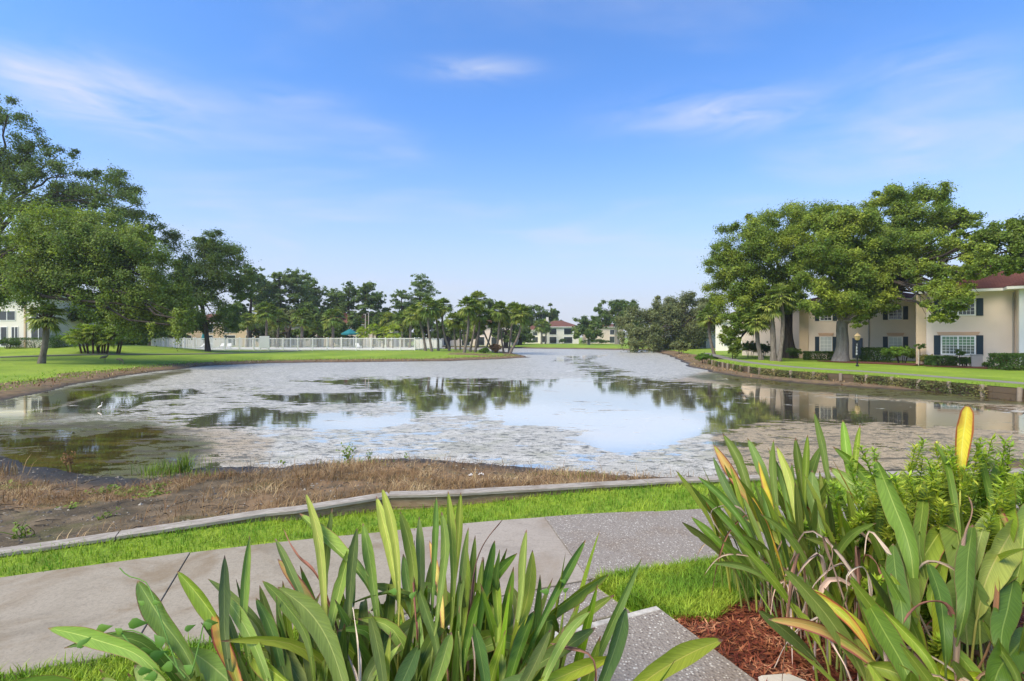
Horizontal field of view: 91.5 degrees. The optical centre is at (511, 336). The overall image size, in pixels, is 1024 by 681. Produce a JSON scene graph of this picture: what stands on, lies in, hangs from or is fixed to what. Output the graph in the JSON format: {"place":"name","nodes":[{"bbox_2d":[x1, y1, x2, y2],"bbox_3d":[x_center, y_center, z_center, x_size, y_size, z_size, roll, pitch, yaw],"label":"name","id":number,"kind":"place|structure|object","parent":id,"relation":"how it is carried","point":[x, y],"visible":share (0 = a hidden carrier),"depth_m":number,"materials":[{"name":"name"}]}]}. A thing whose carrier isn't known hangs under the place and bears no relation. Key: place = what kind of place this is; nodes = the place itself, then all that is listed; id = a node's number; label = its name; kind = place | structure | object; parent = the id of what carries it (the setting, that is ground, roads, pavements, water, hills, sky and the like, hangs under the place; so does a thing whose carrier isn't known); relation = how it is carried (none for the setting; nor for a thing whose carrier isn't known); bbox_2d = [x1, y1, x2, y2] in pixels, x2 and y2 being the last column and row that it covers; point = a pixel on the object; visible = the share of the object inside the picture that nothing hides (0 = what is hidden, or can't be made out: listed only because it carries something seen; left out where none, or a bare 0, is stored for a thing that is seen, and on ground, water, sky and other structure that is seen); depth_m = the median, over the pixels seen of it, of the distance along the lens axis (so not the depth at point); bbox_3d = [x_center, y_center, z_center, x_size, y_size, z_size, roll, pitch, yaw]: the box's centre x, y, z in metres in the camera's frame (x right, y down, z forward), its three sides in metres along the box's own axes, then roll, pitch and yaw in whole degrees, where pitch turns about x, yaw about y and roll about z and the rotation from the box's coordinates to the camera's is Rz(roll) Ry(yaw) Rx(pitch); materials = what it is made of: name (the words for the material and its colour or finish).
{"place":"outdoors","nodes":[
{"label":"outdoors","id":0,"kind":"place"},
{"bbox_2d":[0,504,1018,678],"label":"sidewalk","id":1,"kind":"structure","parent":0,"point":[34,607],"depth_m":4.27,"materials":[{"name":"concrete"}]},
{"bbox_2d":[0,347,1023,478],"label":"pond water","id":2,"kind":"structure","parent":0,"point":[615,411],"depth_m":15.69,"materials":[{"name":"grey liquid"}]},
{"bbox_2d":[0,337,1023,680],"bbox_3d":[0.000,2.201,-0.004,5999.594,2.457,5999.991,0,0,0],"label":"ground","id":3,"kind":"structure","parent":0,"point":[22,363],"depth_m":8.22,"materials":[{"name":"green plant"}]},
{"bbox_2d":[7,337,62,347],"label":"hedge","id":4,"kind":"object","parent":3,"relation":"on","point":[33,339],"visible":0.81,"depth_m":54.57,"materials":[{"name":"green plant"}]},
{"bbox_2d":[22,300,70,363],"bbox_3d":[-35.627,-0.275,38.170,3.046,5.084,2.882,0,0,42],"label":"cabbage palm","id":5,"kind":"object","parent":3,"relation":"on","point":[47,323],"visible":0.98,"depth_m":37.97,"materials":[{"name":"green plant"}]},
{"bbox_2d":[0,287,97,347],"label":"house","id":6,"kind":"structure","parent":3,"relation":"on","point":[13,324],"depth_m":55.51,"materials":[{"name":"beige paint"}]},
{"bbox_2d":[0,94,171,243],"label":"oak tree","id":7,"kind":"object","parent":3,"relation":"on","point":[28,164],"visible":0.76,"depth_m":56.25,"materials":[{"name":"green plant"}]},
{"bbox_2d":[67,305,106,332],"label":"oak tree","id":8,"kind":"object","parent":3,"relation":"on","point":[73,316],"visible":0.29,"depth_m":57.34,"materials":[{"name":"green plant"}]},
{"bbox_2d":[61,323,133,353],"bbox_3d":[-42.948,0.139,51.873,6.558,3.409,3.688,0,0,0],"label":"clumping palm","id":9,"kind":"object","parent":3,"relation":"on","point":[83,334],"visible":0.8,"depth_m":51.31,"materials":[{"name":"green plant"}]},
{"bbox_2d":[0,194,203,350],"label":"oak tree","id":10,"kind":"object","parent":3,"relation":"on","point":[71,254],"visible":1,"depth_m":38.37,"materials":[{"name":"green plant"}]},
{"bbox_2d":[83,481,170,495],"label":"creeping weed","id":11,"kind":"object","parent":3,"relation":"on","point":[142,488],"visible":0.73,"depth_m":7.59,"materials":[{"name":"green plant"}]},
{"bbox_2d":[0,350,300,357],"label":"footpath","id":12,"kind":"structure","parent":3,"relation":"on","point":[139,354],"depth_m":52.67,"materials":[{"name":"grey concrete"}]},
{"bbox_2d":[109,454,211,478],"bbox_3d":[-6.409,2.364,9.168,1.814,0.389,0.884,0,0,0],"label":"grass tuft","id":13,"kind":"object","parent":3,"relation":"on","point":[168,470],"visible":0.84,"depth_m":9.12,"materials":[{"name":"green plant"}]},
{"bbox_2d":[142,227,258,350],"bbox_3d":[-38.538,-5.813,61.542,15.719,15.745,9.574,0,0,9],"label":"oak tree","id":14,"kind":"object","parent":3,"relation":"on","point":[213,260],"visible":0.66,"depth_m":60.28,"materials":[{"name":"green plant"}]},
{"bbox_2d":[0,606,412,680],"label":"grass","id":15,"kind":"structure","parent":3,"relation":"on","point":[79,671],"depth_m":2.98,"materials":[{"name":"green plant"}]},
{"bbox_2d":[185,314,276,345],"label":"house","id":16,"kind":"structure","parent":3,"relation":"on","point":[230,335],"depth_m":107.97,"materials":[{"name":"beige paint"}]},
{"bbox_2d":[216,301,271,346],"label":"oak tree","id":17,"kind":"object","parent":3,"relation":"on","point":[256,332],"visible":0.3,"depth_m":97.38,"materials":[{"name":"green plant"}]},
{"bbox_2d":[238,312,256,346],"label":"cabbage palm","id":18,"kind":"object","parent":3,"relation":"on","point":[247,324],"visible":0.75,"depth_m":91.52,"materials":[{"name":"green plant"}]},
{"bbox_2d":[227,264,271,344],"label":"cypress tree","id":19,"kind":"object","parent":3,"relation":"on","point":[257,297],"visible":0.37,"depth_m":103.72,"materials":[{"name":"green plant"}]},
{"bbox_2d":[0,354,516,390],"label":"grass","id":20,"kind":"structure","parent":3,"relation":"on","point":[112,369],"depth_m":37.26,"materials":[{"name":"plant"}]},
{"bbox_2d":[251,300,279,335],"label":"cabbage palm","id":21,"kind":"object","parent":3,"relation":"on","point":[264,316],"visible":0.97,"depth_m":85.49,"materials":[{"name":"green plant"}]},
{"bbox_2d":[268,309,289,346],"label":"cabbage palm","id":22,"kind":"object","parent":3,"relation":"on","point":[280,324],"visible":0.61,"depth_m":89.79,"materials":[{"name":"green plant"}]},
{"bbox_2d":[265,272,300,345],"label":"cypress tree","id":23,"kind":"object","parent":3,"relation":"on","point":[276,288],"visible":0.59,"depth_m":107.39,"materials":[{"name":"green plant"}]},
{"bbox_2d":[267,308,300,346],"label":"oak tree","id":24,"kind":"object","parent":3,"relation":"on","point":[287,332],"visible":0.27,"depth_m":99.07,"materials":[{"name":"green plant"}]},
{"bbox_2d":[265,268,322,312],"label":"cypress tree","id":25,"kind":"object","parent":3,"relation":"on","point":[296,279],"visible":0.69,"depth_m":109.00,"materials":[{"name":"green plant"}]},
{"bbox_2d":[151,337,441,350],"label":"pool fence","id":26,"kind":"object","parent":3,"relation":"on","point":[195,342],"visible":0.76,"depth_m":73.98,"materials":[{"name":"white plastic"}]},
{"bbox_2d":[290,308,313,347],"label":"cabbage palm","id":27,"kind":"object","parent":3,"relation":"on","point":[302,322],"visible":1,"depth_m":87.57,"materials":[{"name":"green plant"}]},
{"bbox_2d":[188,347,421,350],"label":"pool deck","id":28,"kind":"structure","parent":3,"relation":"on","point":[307,348],"depth_m":80.60,"materials":[{"name":"concrete"}]},
{"bbox_2d":[300,280,331,312],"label":"cypress tree","id":29,"kind":"object","parent":3,"relation":"on","point":[318,292],"visible":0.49,"depth_m":115.88,"materials":[{"name":"green plant"}]},
{"bbox_2d":[291,300,342,346],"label":"oak tree","id":30,"kind":"object","parent":3,"relation":"on","point":[314,311],"visible":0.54,"depth_m":96.65,"materials":[{"name":"green plant"}]},
{"bbox_2d":[0,457,658,530],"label":"twigs","id":31,"kind":"object","parent":3,"relation":"on","point":[11,509],"visible":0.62,"depth_m":7.53,"materials":[{"name":"brown wood"}]},
{"bbox_2d":[320,308,345,347],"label":"cabbage palm","id":32,"kind":"object","parent":3,"relation":"on","point":[332,322],"visible":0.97,"depth_m":87.26,"materials":[{"name":"green plant"}]},
{"bbox_2d":[0,459,668,546],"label":"pebbles","id":33,"kind":"object","parent":3,"relation":"on","point":[93,516],"visible":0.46,"depth_m":7.20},
{"bbox_2d":[284,313,398,346],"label":"house","id":34,"kind":"structure","parent":3,"relation":"on","point":[346,321],"depth_m":108.31,"materials":[{"name":"beige paint"}]},
{"bbox_2d":[333,281,359,317],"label":"cypress tree","id":35,"kind":"object","parent":3,"relation":"on","point":[350,289],"visible":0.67,"depth_m":111.27,"materials":[{"name":"green plant"}]},
{"bbox_2d":[334,314,364,346],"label":"oak tree","id":36,"kind":"object","parent":3,"relation":"on","point":[354,323],"visible":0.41,"depth_m":100.68,"materials":[{"name":"green plant"}]},
{"bbox_2d":[348,282,382,322],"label":"cypress tree","id":37,"kind":"object","parent":3,"relation":"on","point":[365,290],"visible":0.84,"depth_m":109.26,"materials":[{"name":"green plant"}]},
{"bbox_2d":[14,488,722,680],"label":"bird of paradise","id":38,"kind":"object","parent":3,"relation":"on","point":[483,640],"visible":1,"depth_m":1.81,"materials":[{"name":"green plant"}]},
{"bbox_2d":[77,568,568,680],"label":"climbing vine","id":39,"kind":"object","parent":38,"relation":"on","point":[155,655],"visible":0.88,"depth_m":1.65,"materials":[{"name":"green plant"}]},
{"bbox_2d":[356,313,392,346],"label":"oak tree","id":40,"kind":"object","parent":3,"relation":"on","point":[375,319],"visible":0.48,"depth_m":97.14,"materials":[{"name":"green plant"}]},
{"bbox_2d":[387,289,412,337],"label":"cypress tree","id":41,"kind":"object","parent":3,"relation":"on","point":[398,303],"visible":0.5,"depth_m":117.42,"materials":[{"name":"green plant"}]},
{"bbox_2d":[385,315,425,346],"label":"oak tree","id":42,"kind":"object","parent":3,"relation":"on","point":[416,334],"visible":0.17,"depth_m":95.27,"materials":[{"name":"green plant"}]},
{"bbox_2d":[0,450,823,539],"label":"dry grass","id":43,"kind":"structure","parent":3,"relation":"on","point":[438,479],"depth_m":7.64,"materials":[{"name":"plant"}]},
{"bbox_2d":[404,302,426,350],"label":"cabbage palm","id":44,"kind":"object","parent":3,"relation":"on","point":[414,307],"visible":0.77,"depth_m":71.62,"materials":[{"name":"green plant"}]},
{"bbox_2d":[394,273,441,327],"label":"cypress tree","id":45,"kind":"object","parent":3,"relation":"on","point":[420,292],"visible":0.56,"depth_m":121.57,"materials":[{"name":"green plant"}]},
{"bbox_2d":[416,296,440,351],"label":"cabbage palm","id":46,"kind":"object","parent":3,"relation":"on","point":[429,313],"visible":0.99,"depth_m":68.54,"materials":[{"name":"green plant"}]},
{"bbox_2d":[0,353,882,387],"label":"dry grass","id":47,"kind":"structure","parent":3,"relation":"on","point":[350,360],"depth_m":35.85,"materials":[{"name":"plant"}]},
{"bbox_2d":[437,297,453,350],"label":"cabbage palm","id":48,"kind":"object","parent":3,"relation":"on","point":[443,308],"visible":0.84,"depth_m":73.76,"materials":[{"name":"green plant"}]},
{"bbox_2d":[431,320,462,348],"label":"oak tree","id":49,"kind":"object","parent":3,"relation":"on","point":[449,334],"visible":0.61,"depth_m":101.35,"materials":[{"name":"green plant"}]},
{"bbox_2d":[444,313,461,349],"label":"cabbage palm","id":50,"kind":"object","parent":3,"relation":"on","point":[450,322],"visible":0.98,"depth_m":79.41,"materials":[{"name":"green plant"}]},
{"bbox_2d":[453,295,479,352],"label":"cabbage palm","id":51,"kind":"object","parent":3,"relation":"on","point":[467,310],"visible":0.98,"depth_m":68.55,"materials":[{"name":"green plant"}]},
{"bbox_2d":[431,320,518,345],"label":"house","id":52,"kind":"structure","parent":3,"relation":"on","point":[482,340],"depth_m":125.40,"materials":[{"name":"beige paint"}]},
{"bbox_2d":[466,303,490,351],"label":"cabbage palm","id":53,"kind":"object","parent":3,"relation":"on","point":[479,319],"visible":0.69,"depth_m":71.51,"materials":[{"name":"green plant"}]},
{"bbox_2d":[469,290,488,351],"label":"cabbage palm","id":54,"kind":"object","parent":3,"relation":"on","point":[477,295],"visible":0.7,"depth_m":74.81,"materials":[{"name":"green plant"}]},
{"bbox_2d":[488,300,511,352],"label":"cabbage palm","id":55,"kind":"object","parent":3,"relation":"on","point":[497,315],"visible":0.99,"depth_m":70.45,"materials":[{"name":"green plant"}]},
{"bbox_2d":[490,321,518,347],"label":"oak tree","id":56,"kind":"object","parent":3,"relation":"on","point":[505,335],"visible":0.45,"depth_m":110.12,"materials":[{"name":"green plant"}]},
{"bbox_2d":[0,473,1023,576],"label":"grass","id":57,"kind":"structure","parent":3,"relation":"on","point":[50,566],"depth_m":5.43,"materials":[{"name":"green plant"}]},
{"bbox_2d":[0,468,1023,557],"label":"timber bulkhead","id":58,"kind":"object","parent":3,"relation":"on","point":[414,499],"visible":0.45,"depth_m":6.02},
{"bbox_2d":[508,303,532,353],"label":"cabbage palm","id":59,"kind":"object","parent":3,"relation":"on","point":[522,319],"visible":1,"depth_m":69.46,"materials":[{"name":"green plant"}]},
{"bbox_2d":[513,325,534,344],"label":"oak tree","id":60,"kind":"object","parent":3,"relation":"on","point":[525,334],"visible":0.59,"depth_m":125.92,"materials":[{"name":"green plant"}]},
{"bbox_2d":[519,303,561,328],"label":"oak tree","id":61,"kind":"object","parent":3,"relation":"on","point":[553,314],"visible":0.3,"depth_m":158.64,"materials":[{"name":"green plant"}]},
{"bbox_2d":[539,317,578,343],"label":"house","id":62,"kind":"structure","parent":3,"relation":"on","point":[558,331],"depth_m":148.00,"materials":[{"name":"beige paint"}]},
{"bbox_2d":[404,581,755,680],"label":"sidewalk","id":63,"kind":"structure","parent":3,"relation":"on","point":[655,633],"depth_m":2.99,"materials":[{"name":"grey concrete"}]},
{"bbox_2d":[571,315,605,344],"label":"oak tree","id":64,"kind":"object","parent":3,"relation":"on","point":[586,326],"visible":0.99,"depth_m":126.71,"materials":[{"name":"green plant"}]},
{"bbox_2d":[582,324,621,343],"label":"house","id":65,"kind":"structure","parent":3,"relation":"on","point":[609,331],"depth_m":150.00,"materials":[{"name":"beige paint"}]},
{"bbox_2d":[591,298,649,343],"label":"oak tree","id":66,"kind":"object","parent":3,"relation":"on","point":[608,318],"visible":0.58,"depth_m":136.77,"materials":[{"name":"green plant"}]},
{"bbox_2d":[614,289,722,352],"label":"oak tree","id":67,"kind":"object","parent":3,"relation":"on","point":[673,316],"visible":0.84,"depth_m":87.28,"materials":[{"name":"green plant"}]},
{"bbox_2d":[696,307,721,356],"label":"cabbage palm","id":68,"kind":"object","parent":3,"relation":"on","point":[708,321],"visible":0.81,"depth_m":57.84,"materials":[{"name":"green plant"}]},
{"bbox_2d":[593,548,841,621],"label":"grass","id":69,"kind":"structure","parent":3,"relation":"on","point":[673,589],"depth_m":3.83,"materials":[{"name":"green plant"}]},
{"bbox_2d":[715,312,741,350],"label":"house","id":70,"kind":"structure","parent":3,"relation":"on","point":[719,347],"depth_m":75.63,"materials":[{"name":"beige paint"}]},
{"bbox_2d":[697,198,844,357],"bbox_3d":[25.147,-5.808,47.947,14.859,16.347,8.670,0,0,-9],"label":"oak tree","id":71,"kind":"object","parent":3,"relation":"on","point":[762,244],"visible":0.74,"depth_m":46.17,"materials":[{"name":"green plant"}]},
{"bbox_2d":[802,351,834,359],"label":"hedge","id":72,"kind":"object","parent":3,"relation":"on","point":[820,354],"visible":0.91,"depth_m":44.12,"materials":[{"name":"green plant"}]},
{"bbox_2d":[785,199,907,360],"bbox_3d":[27.398,-4.646,40.643,10.643,14.032,6.989,0,0,0],"label":"oak tree","id":73,"kind":"object","parent":3,"relation":"on","point":[858,269],"visible":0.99,"depth_m":39.52,"materials":[{"name":"green plant"}]},
{"bbox_2d":[672,593,1023,680],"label":"mulch","id":74,"kind":"object","parent":3,"relation":"on","point":[788,668],"visible":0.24,"depth_m":3.00,"materials":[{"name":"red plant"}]},
{"bbox_2d":[758,673,805,680],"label":"stepping stone","id":75,"kind":"object","parent":74,"relation":"on","point":[778,677],"visible":1,"depth_m":2.67,"materials":[{"name":"beige stone"}]},
{"bbox_2d":[795,508,883,610],"bbox_3d":[2.013,1.477,3.024,0.345,0.866,0.800,0,0,0],"label":"feathery weed","id":76,"kind":"object","parent":74,"relation":"on","point":[858,520],"visible":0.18,"depth_m":3.05,"materials":[{"name":"green plant"}]},
{"bbox_2d":[676,412,1023,680],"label":"bird of paradise","id":77,"kind":"object","parent":74,"relation":"on","point":[802,500],"visible":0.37,"depth_m":3.31,"materials":[{"name":"green plant"}]},
{"bbox_2d":[826,476,920,610],"bbox_3d":[2.275,1.381,3.164,0.544,1.060,0.538,0,0,38],"label":"feathery weed","id":78,"kind":"object","parent":74,"relation":"on","point":[835,500],"visible":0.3,"depth_m":3.17,"materials":[{"name":"green plant"}]},
{"bbox_2d":[736,405,1023,680],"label":"bird of paradise","id":79,"kind":"object","parent":74,"relation":"on","point":[891,631],"visible":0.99,"depth_m":2.35,"materials":[{"name":"green plant"}]},
{"bbox_2d":[845,436,970,538],"bbox_3d":[2.517,1.277,3.163,0.480,1.272,0.646,0,0,-40],"label":"feathery weed","id":80,"kind":"object","parent":74,"relation":"on","point":[912,465],"visible":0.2,"depth_m":3.22,"materials":[{"name":"green plant"}]},
{"bbox_2d":[874,485,968,566],"bbox_3d":[2.350,1.372,2.992,0.498,1.061,0.521,0,0,0],"label":"feathery weed","id":81,"kind":"object","parent":74,"relation":"on","point":[888,533],"visible":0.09,"depth_m":2.93,"materials":[{"name":"green plant"}]},
{"bbox_2d":[885,438,975,647],"bbox_3d":[2.435,1.258,2.851,0.775,1.289,0.362,0,0,-40],"label":"feathery weed","id":82,"kind":"object","parent":74,"relation":"on","point":[941,504],"visible":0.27,"depth_m":2.72,"materials":[{"name":"green plant"}]},
{"bbox_2d":[920,579,941,662],"bbox_3d":[2.066,1.570,2.583,0.326,0.668,0.793,0,0,28],"label":"feathery weed","id":83,"kind":"object","parent":74,"relation":"on","point":[933,651],"visible":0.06,"depth_m":2.32,"materials":[{"name":"green plant"}]},
{"bbox_2d":[852,433,1023,661],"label":"feathery weed","id":84,"kind":"object","parent":74,"relation":"on","point":[1001,485],"visible":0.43,"depth_m":2.78,"materials":[{"name":"green plant"}]},
{"bbox_2d":[949,444,1023,593],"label":"feathery weed","id":85,"kind":"object","parent":74,"relation":"on","point":[982,506],"visible":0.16,"depth_m":2.96,"materials":[{"name":"green plant"}]},
{"bbox_2d":[704,353,1023,383],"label":"footpath","id":86,"kind":"structure","parent":3,"relation":"on","point":[737,360],"depth_m":28.49,"materials":[{"name":"grey concrete"}]},
{"bbox_2d":[708,359,1023,400],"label":"pond seawall","id":87,"kind":"object","parent":3,"relation":"on","point":[1017,394],"visible":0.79,"depth_m":23.34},
{"bbox_2d":[707,359,988,397],"bbox_3d":[17.898,2.246,27.681,3.256,0.604,33.858,0,0,-6],"label":"creeper","id":88,"kind":"object","parent":87,"relation":"attached to","point":[945,388],"visible":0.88,"depth_m":24.75,"materials":[{"name":"green plant"}]},
{"bbox_2d":[817,360,923,365],"bbox_3d":[27.977,1.995,38.781,3.156,0.050,7.668,0,0,-24],"label":"mulch bed","id":89,"kind":"object","parent":3,"relation":"on","point":[891,363],"visible":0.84,"depth_m":38.54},
{"bbox_2d":[880,345,915,362],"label":"bush","id":90,"kind":"object","parent":89,"relation":"on","point":[894,352],"visible":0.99,"depth_m":37.38,"materials":[{"name":"green plant"}]},
{"bbox_2d":[860,347,892,361],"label":"hedge","id":91,"kind":"object","parent":3,"relation":"on","point":[867,355],"visible":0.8,"depth_m":40.66,"materials":[{"name":"green plant"}]},
{"bbox_2d":[742,266,1023,366],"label":"apartment house","id":92,"kind":"structure","parent":3,"relation":"on","point":[991,320],"depth_m":35.99,"materials":[{"name":"beige paint"}]},
{"bbox_2d":[941,336,975,354],"bbox_3d":[31.543,0.580,35.306,1.860,1.360,0.090,0,0,36],"label":"window","id":93,"kind":"structure","parent":92,"relation":"in","point":[949,344],"depth_m":35.29,"materials":[{"name":"white glass"}]},
{"bbox_2d":[857,177,997,323],"bbox_3d":[32.733,-5.801,38.194,9.147,16.191,18.846,0,0,26],"label":"oak tree","id":94,"kind":"object","parent":3,"relation":"on","point":[930,259],"visible":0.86,"depth_m":38.40,"materials":[{"name":"green plant"}]},
{"bbox_2d":[924,365,1009,369],"bbox_3d":[30.595,1.995,32.777,2.220,0.050,5.132,0,0,-25],"label":"mulch bed","id":95,"kind":"object","parent":3,"relation":"on","point":[983,367],"visible":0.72,"depth_m":33.31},
{"bbox_2d":[924,355,958,366],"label":"hedge","id":96,"kind":"object","parent":95,"relation":"on","point":[931,360],"visible":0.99,"depth_m":34.15,"materials":[{"name":"green plant"}]},
{"bbox_2d":[963,210,1023,276],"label":"oak tree","id":97,"kind":"object","parent":3,"relation":"on","point":[1010,235],"visible":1,"depth_m":28.47,"materials":[{"name":"green plant"}]},
{"bbox_2d":[986,352,1023,370],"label":"hedge","id":98,"kind":"object","parent":3,"relation":"on","point":[1006,356],"visible":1,"depth_m":30.75,"materials":[{"name":"green plant"}]},
{"bbox_2d":[0,0,1023,336],"label":"sky","id":99,"kind":"structure","parent":0,"point":[569,155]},
{"bbox_2d":[711,359,1023,387],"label":"lawn","id":100,"kind":"structure","parent":0,"point":[881,374],"depth_m":27.21,"materials":[{"name":"green plant"}]},
{"bbox_2d":[742,308,770,359],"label":"cabbage palm","id":101,"kind":"object","parent":100,"relation":"on","point":[750,326],"visible":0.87,"depth_m":42.83,"materials":[{"name":"green plant"}]},
{"bbox_2d":[751,294,784,360],"bbox_3d":[21.620,-0.756,41.995,2.814,5.993,2.731,0,0,40],"label":"cabbage palm","id":102,"kind":"object","parent":100,"relation":"on","point":[768,313],"visible":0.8,"depth_m":41.80,"materials":[{"name":"green plant"}]},
{"bbox_2d":[762,283,798,361],"bbox_3d":[22.323,-1.155,41.510,2.745,6.842,2.660,0,0,25],"label":"cabbage palm","id":103,"kind":"object","parent":100,"relation":"on","point":[780,289],"visible":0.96,"depth_m":41.33,"materials":[{"name":"green plant"}]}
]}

